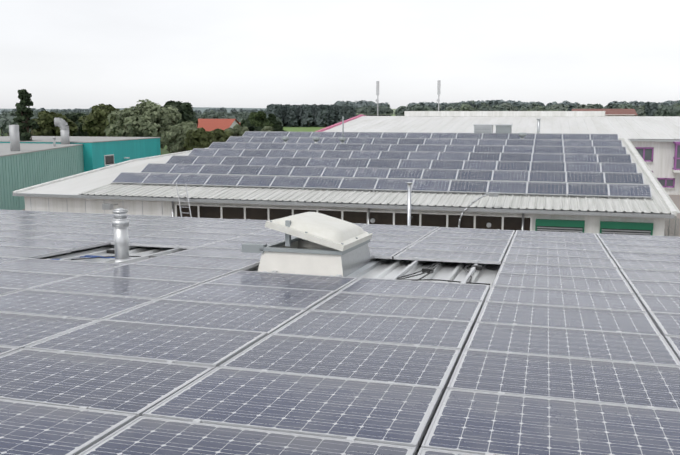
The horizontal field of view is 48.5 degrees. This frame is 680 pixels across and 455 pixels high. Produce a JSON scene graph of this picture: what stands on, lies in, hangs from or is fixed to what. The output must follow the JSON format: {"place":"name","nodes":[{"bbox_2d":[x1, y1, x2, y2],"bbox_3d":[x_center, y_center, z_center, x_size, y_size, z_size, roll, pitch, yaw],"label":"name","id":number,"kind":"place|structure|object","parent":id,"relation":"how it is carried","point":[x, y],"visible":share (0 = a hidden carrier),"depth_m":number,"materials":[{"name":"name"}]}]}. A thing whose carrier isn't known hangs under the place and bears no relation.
{"place":"outdoors","nodes":[
{"label":"outdoors","id":0,"kind":"place"},
{"bbox_2d":[0,126,314,154],"bbox_3d":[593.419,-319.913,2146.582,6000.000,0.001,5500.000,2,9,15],"label":"ground","id":1,"kind":"structure","parent":0,"point":[164,151],"depth_m":171.94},
{"bbox_2d":[30,110,78,135],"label":"tree","id":2,"kind":"object","parent":1,"relation":"on","point":[45,122],"visible":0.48,"depth_m":136.85,"materials":[{"name":"green plant"}]},
{"bbox_2d":[65,113,88,135],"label":"tree","id":3,"kind":"object","parent":1,"relation":"on","point":[73,117],"visible":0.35,"depth_m":147.75,"materials":[{"name":"green plant"}]},
{"bbox_2d":[78,103,119,136],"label":"tree","id":4,"kind":"object","parent":1,"relation":"on","point":[95,122],"visible":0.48,"depth_m":129.69,"materials":[{"name":"green plant"}]},
{"bbox_2d":[1,110,250,118],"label":"forest","id":5,"kind":"object","parent":1,"relation":"on","point":[220,114],"visible":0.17,"depth_m":616.41,"materials":[{"name":"green plant"}]},
{"bbox_2d":[1,107,265,113],"bbox_3d":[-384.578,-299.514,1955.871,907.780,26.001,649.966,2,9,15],"label":"forest","id":6,"kind":"object","parent":1,"relation":"on","point":[79,110],"visible":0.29,"depth_m":1881.77,"materials":[{"name":"green plant"}]},
{"bbox_2d":[0,113,282,135],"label":"forest","id":7,"kind":"object","parent":1,"relation":"on","point":[6,121],"visible":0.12,"depth_m":261.77,"materials":[{"name":"green plant"}]},
{"bbox_2d":[157,100,197,126],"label":"tree","id":8,"kind":"object","parent":1,"relation":"on","point":[186,111],"visible":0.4,"depth_m":162.40,"materials":[{"name":"green plant"}]},
{"bbox_2d":[267,113,276,127],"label":"tree","id":9,"kind":"object","parent":1,"relation":"on","point":[272,118],"visible":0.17,"depth_m":186.57,"materials":[{"name":"green plant"}]},
{"bbox_2d":[266,104,356,126],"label":"trees","id":10,"kind":"object","parent":1,"relation":"on","point":[307,115],"visible":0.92,"depth_m":427.33,"materials":[{"name":"green plant"}]},
{"bbox_2d":[37,236,653,454],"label":"roof","id":11,"kind":"structure","parent":1,"relation":"on","point":[451,271],"depth_m":10.67,"materials":[{"name":"grey metal"}]},
{"bbox_2d":[112,208,132,262],"bbox_3d":[-3.154,0.105,10.886,0.380,0.775,0.380,2,9,15],"label":"flue pipe","id":12,"kind":"object","parent":11,"relation":"on","point":[120,222],"visible":0.98,"depth_m":10.81,"materials":[{"name":"silver metal"}]},
{"bbox_2d":[242,212,379,277],"bbox_3d":[-0.364,0.219,10.351,1.490,0.847,1.800,2,9,15],"label":"roof hatch","id":13,"kind":"object","parent":11,"relation":"on","point":[322,244],"visible":0.96,"depth_m":9.72,"materials":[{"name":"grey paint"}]},
{"bbox_2d":[3,213,671,454],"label":"pv rails","id":14,"kind":"object","parent":11,"relation":"on","point":[415,262],"visible":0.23,"depth_m":10.29,"materials":[{"name":"silver metal"}]},
{"bbox_2d":[0,210,679,454],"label":"solar panels","id":15,"kind":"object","parent":11,"relation":"on","point":[566,377],"depth_m":5.71,"materials":[{"name":"glass"}]},
{"bbox_2d":[50,249,489,284],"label":"cables","id":16,"kind":"object","parent":15,"relation":"on","point":[428,270],"visible":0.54,"depth_m":10.06,"materials":[{"name":"black plastic"}]},
{"bbox_2d":[23,195,679,236],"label":"yard","id":17,"kind":"structure","parent":1,"relation":"on","point":[675,199],"depth_m":60.64,"materials":[{"name":"grey"}]},
{"bbox_2d":[13,89,39,140],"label":"tree","id":18,"kind":"object","parent":17,"relation":"on","point":[23,113],"visible":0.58,"depth_m":86.37,"materials":[{"name":"green plant"}]},
{"bbox_2d":[0,136,160,209],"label":"teal buildings","id":19,"kind":"structure","parent":17,"relation":"on","point":[37,160],"depth_m":78.48,"materials":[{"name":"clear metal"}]},
{"bbox_2d":[9,117,69,150],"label":"vent pipes","id":20,"kind":"object","parent":19,"relation":"on","point":[61,123],"visible":0.98,"depth_m":77.44,"materials":[{"name":"silver metal"}]},
{"bbox_2d":[104,99,181,148],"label":"tree","id":21,"kind":"object","parent":17,"relation":"on","point":[143,119],"visible":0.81,"depth_m":110.33,"materials":[{"name":"green plant"}]},
{"bbox_2d":[160,121,196,153],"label":"tree","id":22,"kind":"object","parent":17,"relation":"on","point":[173,137],"visible":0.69,"depth_m":107.41,"materials":[{"name":"green plant"}]},
{"bbox_2d":[176,183,191,216],"bbox_3d":[-6.414,0.877,32.603,0.382,5.368,3.568,-4,10,-25],"label":"ladder","id":23,"kind":"object","parent":17,"relation":"on","point":[183,201],"visible":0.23,"depth_m":33.34,"materials":[{"name":"metal"}]},
{"bbox_2d":[183,127,216,150],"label":"tree","id":24,"kind":"object","parent":17,"relation":"on","point":[200,138],"visible":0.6,"depth_m":101.30,"materials":[{"name":"green plant"}]},
{"bbox_2d":[236,119,262,135],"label":"bush","id":25,"kind":"object","parent":17,"relation":"on","point":[248,124],"visible":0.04,"depth_m":115.41,"materials":[{"name":"green plant"}]},
{"bbox_2d":[247,111,274,130],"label":"tree","id":26,"kind":"object","parent":17,"relation":"on","point":[258,118],"visible":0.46,"depth_m":146.37,"materials":[{"name":"green plant"}]},
{"bbox_2d":[273,121,283,131],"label":"tree","id":27,"kind":"object","parent":17,"relation":"on","point":[277,126],"visible":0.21,"depth_m":157.44,"materials":[{"name":"green plant"}]},
{"bbox_2d":[13,138,679,235],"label":"roof","id":28,"kind":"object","parent":17,"relation":"on","point":[95,189],"visible":0.08,"depth_m":33.31,"materials":[{"name":"grey paint"}]},
{"bbox_2d":[102,182,523,229],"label":"pipes","id":29,"kind":"object","parent":28,"relation":"attached to","point":[107,206],"visible":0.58,"depth_m":30.64,"materials":[{"name":"grey metal"}]},
{"bbox_2d":[111,134,652,198],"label":"pv racks","id":30,"kind":"object","parent":28,"relation":"on","point":[374,190],"visible":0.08,"depth_m":35.31,"materials":[{"name":"silver metal"}]},
{"bbox_2d":[112,131,651,197],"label":"solar panels","id":31,"kind":"object","parent":30,"relation":"on","point":[568,164],"visible":1,"depth_m":39.31,"materials":[{"name":"glass"}]},
{"bbox_2d":[315,111,679,194],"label":"white hall","id":32,"kind":"structure","parent":17,"relation":"on","point":[660,134],"depth_m":93.72,"materials":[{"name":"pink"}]},
{"bbox_2d":[376,80,440,115],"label":"antennas","id":33,"kind":"object","parent":32,"relation":"on","point":[438,88],"visible":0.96,"depth_m":107.71,"materials":[{"name":"grey metal"}]},
{"bbox_2d":[635,142,679,188],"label":"windows","id":34,"kind":"structure","parent":32,"relation":"in","point":[646,153],"depth_m":77.86,"materials":[{"name":"purple glass"}]},
{"bbox_2d":[664,213,679,235],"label":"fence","id":35,"kind":"object","parent":17,"relation":"on","point":[671,221],"visible":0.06,"depth_m":48.54,"materials":[{"name":"grey metal"}]},
{"bbox_2d":[427,108,458,110],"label":"forest","id":36,"kind":"object","parent":1,"relation":"on","point":[453,109],"visible":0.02,"depth_m":391.36,"materials":[{"name":"green plant"}]},
{"bbox_2d":[334,99,679,110],"bbox_3d":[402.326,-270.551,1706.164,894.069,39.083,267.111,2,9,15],"label":"forest","id":37,"kind":"object","parent":1,"relation":"on","point":[364,103],"visible":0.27,"depth_m":1679.38,"materials":[{"name":"green plant"}]},
{"bbox_2d":[397,100,679,115],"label":"forest","id":38,"kind":"object","parent":1,"relation":"on","point":[664,110],"visible":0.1,"depth_m":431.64,"materials":[{"name":"green plant"}]},
{"bbox_2d":[435,102,669,115],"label":"trees","id":39,"kind":"object","parent":1,"relation":"on","point":[561,107],"visible":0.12,"depth_m":434.75,"materials":[{"name":"green plant"}]},
{"bbox_2d":[460,103,679,114],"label":"trees","id":40,"kind":"object","parent":1,"relation":"on","point":[468,107],"visible":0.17,"depth_m":436.26,"materials":[{"name":"green plant"}]},
{"bbox_2d":[0,107,394,114],"bbox_3d":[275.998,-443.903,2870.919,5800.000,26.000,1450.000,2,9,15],"label":"hills","id":41,"kind":"structure","parent":0,"point":[202,109],"depth_m":2601.39,"materials":[{"name":"green plant"}]},
{"bbox_2d":[197,119,240,130],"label":"houses","id":42,"kind":"structure","parent":0,"point":[211,124],"depth_m":182.36,"materials":[{"name":"red tile"}]},
{"bbox_2d":[209,128,233,141],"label":"bush","id":43,"kind":"object","parent":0,"point":[221,135],"visible":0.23,"depth_m":105.02,"materials":[{"name":"green plant"}]},
{"bbox_2d":[224,124,248,135],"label":"bush","id":44,"kind":"object","parent":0,"point":[237,130],"visible":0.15,"depth_m":112.99,"materials":[{"name":"green plant"}]},
{"bbox_2d":[261,126,272,130],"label":"bush","id":45,"kind":"object","parent":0,"point":[267,128],"visible":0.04,"depth_m":107.95,"materials":[{"name":"green plant"}]},
{"bbox_2d":[283,109,395,131],"bbox_3d":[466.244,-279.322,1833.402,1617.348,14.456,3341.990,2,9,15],"label":"fields","id":46,"kind":"structure","parent":0,"point":[300,129],"depth_m":388.34,"materials":[{"name":"green plant"}]},
{"bbox_2d":[355,106,397,115],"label":"forest","id":47,"kind":"object","parent":46,"relation":"on","point":[382,111],"visible":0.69,"depth_m":642.24,"materials":[{"name":"green plant"}]},
{"bbox_2d":[0,0,679,108],"label":"sky","id":48,"kind":"structure","parent":0,"point":[67,54],"materials":[{"name":"white"}]},
{"bbox_2d":[30,197,653,234],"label":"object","id":49,"kind":"object","parent":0,"point":[481,221],"visible":0.25,"depth_m":31.38,"materials":[{"name":"black glass"}]},
{"bbox_2d":[282,116,540,142],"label":"roof vents","id":50,"kind":"object","parent":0,"point":[488,128],"visible":0.75,"depth_m":49.06,"materials":[{"name":"grey metal"}]},
{"bbox_2d":[571,109,636,115],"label":"back building","id":51,"kind":"structure","parent":0,"point":[620,112],"depth_m":161.71,"materials":[{"name":"brown"}]}
]}

